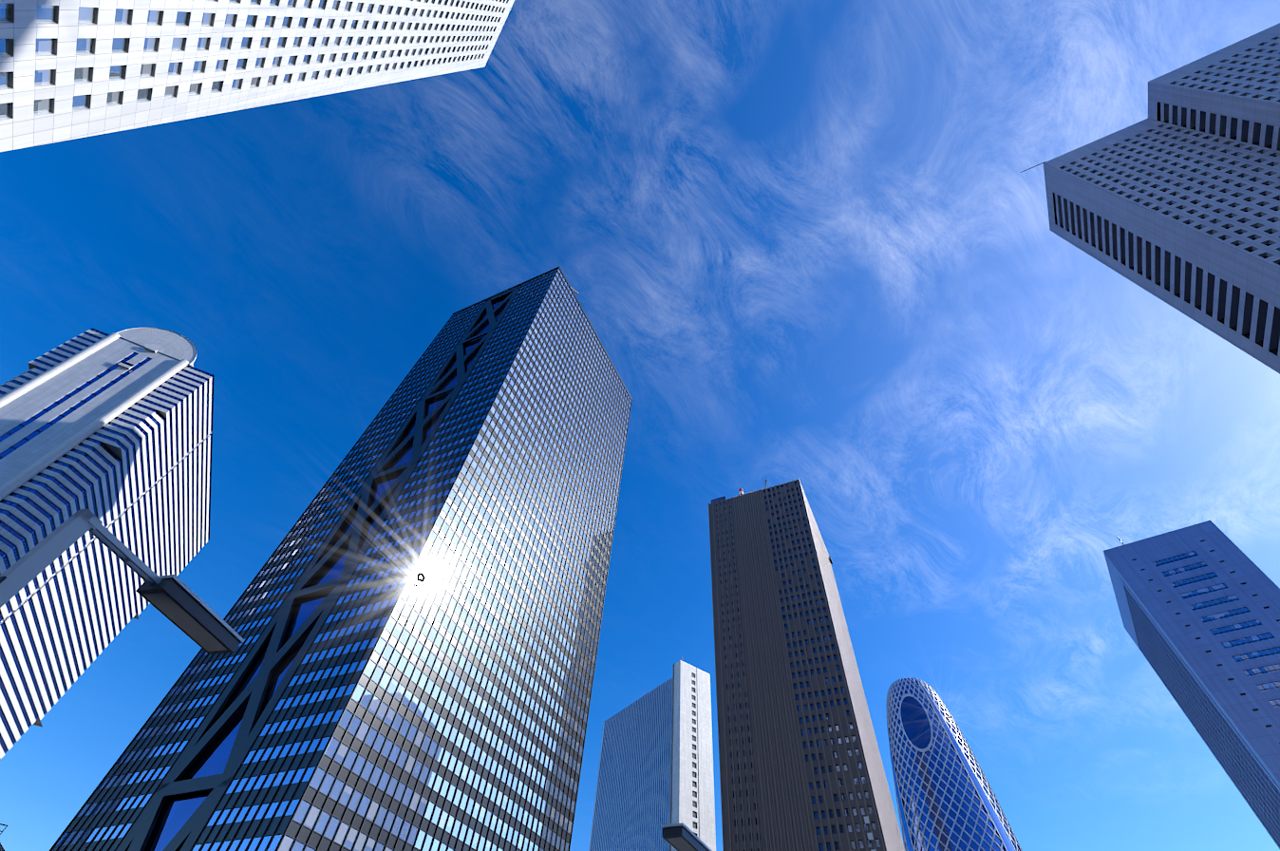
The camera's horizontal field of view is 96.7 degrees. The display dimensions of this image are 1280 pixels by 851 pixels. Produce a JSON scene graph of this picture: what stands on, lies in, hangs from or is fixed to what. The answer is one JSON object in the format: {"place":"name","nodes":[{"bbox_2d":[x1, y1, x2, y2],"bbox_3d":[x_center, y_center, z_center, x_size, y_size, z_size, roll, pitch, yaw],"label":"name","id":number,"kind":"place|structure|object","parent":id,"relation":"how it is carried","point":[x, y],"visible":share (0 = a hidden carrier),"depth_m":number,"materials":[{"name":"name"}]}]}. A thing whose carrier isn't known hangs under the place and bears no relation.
{"place":"outdoors","nodes":[
{"label":"outdoors","id":0,"kind":"place"},
{"bbox_2d":[0,823,7,850],"bbox_3d":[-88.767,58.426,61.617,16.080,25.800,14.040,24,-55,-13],"label":"tree","id":1,"kind":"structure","parent":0,"point":[1,846],"depth_m":70.06,"materials":[{"name":"plant"}]},
{"bbox_2d":[0,327,214,759],"bbox_3d":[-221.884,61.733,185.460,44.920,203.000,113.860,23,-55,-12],"label":"skyscraper","id":2,"kind":"structure","parent":0,"point":[113,432],"depth_m":203.44,"materials":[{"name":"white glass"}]},
{"bbox_2d":[0,0,1279,850],"label":"sky","id":3,"kind":"structure","parent":0,"point":[809,241],"materials":[{"name":"blue"}]},
{"bbox_2d":[588,655,715,850],"bbox_3d":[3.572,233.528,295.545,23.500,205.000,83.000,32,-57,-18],"label":"white slab tower","id":4,"kind":"structure","parent":0,"point":[655,770],"depth_m":321.74,"materials":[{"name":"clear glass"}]},
{"bbox_2d":[708,478,904,850],"bbox_3d":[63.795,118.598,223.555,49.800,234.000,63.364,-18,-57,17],"label":"building","id":5,"kind":"structure","parent":0,"point":[801,767],"depth_m":208.87,"materials":[{"name":"concrete"}]},
{"bbox_2d":[1020,22,1279,374],"bbox_3d":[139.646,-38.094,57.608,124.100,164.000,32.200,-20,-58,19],"label":"skyscraper","id":6,"kind":"structure","parent":0,"point":[1173,199],"depth_m":102.56,"materials":[{"name":"grey concrete"}]},
{"bbox_2d":[1103,520,1279,848],"bbox_3d":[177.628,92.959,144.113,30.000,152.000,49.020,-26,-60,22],"label":"skyscraper","id":7,"kind":"structure","parent":0,"point":[1198,604],"depth_m":164.22,"materials":[{"name":"grey glass"}]},
{"bbox_3d":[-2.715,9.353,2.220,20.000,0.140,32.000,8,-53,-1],"label":"pavement","id":8,"kind":"structure","parent":0,"visible":0},
{"bbox_2d":[0,508,244,654],"bbox_3d":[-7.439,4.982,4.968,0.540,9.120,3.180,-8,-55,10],"label":"street lamp","id":9,"kind":"object","parent":8,"relation":"on","point":[178,603],"visible":1,"depth_m":8.31,"materials":[{"name":"grey metal"}]},
{"bbox_2d":[660,822,711,850],"bbox_3d":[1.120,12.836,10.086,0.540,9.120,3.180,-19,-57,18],"label":"street lamp","id":10,"kind":"object","parent":8,"relation":"on","point":[681,837],"visible":1,"depth_m":12.87,"materials":[{"name":"grey metal"}]},
{"label":"ground","id":11,"kind":"structure","parent":0,"visible":0},
{"bbox_2d":[0,0,514,151],"bbox_3d":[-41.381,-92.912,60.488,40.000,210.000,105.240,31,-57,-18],"label":"skyscraper","id":12,"kind":"structure","parent":11,"relation":"on","point":[71,69],"depth_m":64.54,"materials":[{"name":"concrete"}]},
{"bbox_2d":[49,265,632,850],"bbox_3d":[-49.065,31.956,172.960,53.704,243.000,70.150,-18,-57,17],"label":"skyscraper","id":13,"kind":"structure","parent":11,"relation":"on","point":[412,617],"depth_m":118.20,"materials":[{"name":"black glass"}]},
{"bbox_2d":[885,677,1022,850],"bbox_3d":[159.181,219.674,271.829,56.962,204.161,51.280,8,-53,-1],"label":"skyscraper","id":14,"kind":"structure","parent":11,"relation":"on","point":[947,800],"depth_m":292.79,"materials":[{"name":"blue glass"}]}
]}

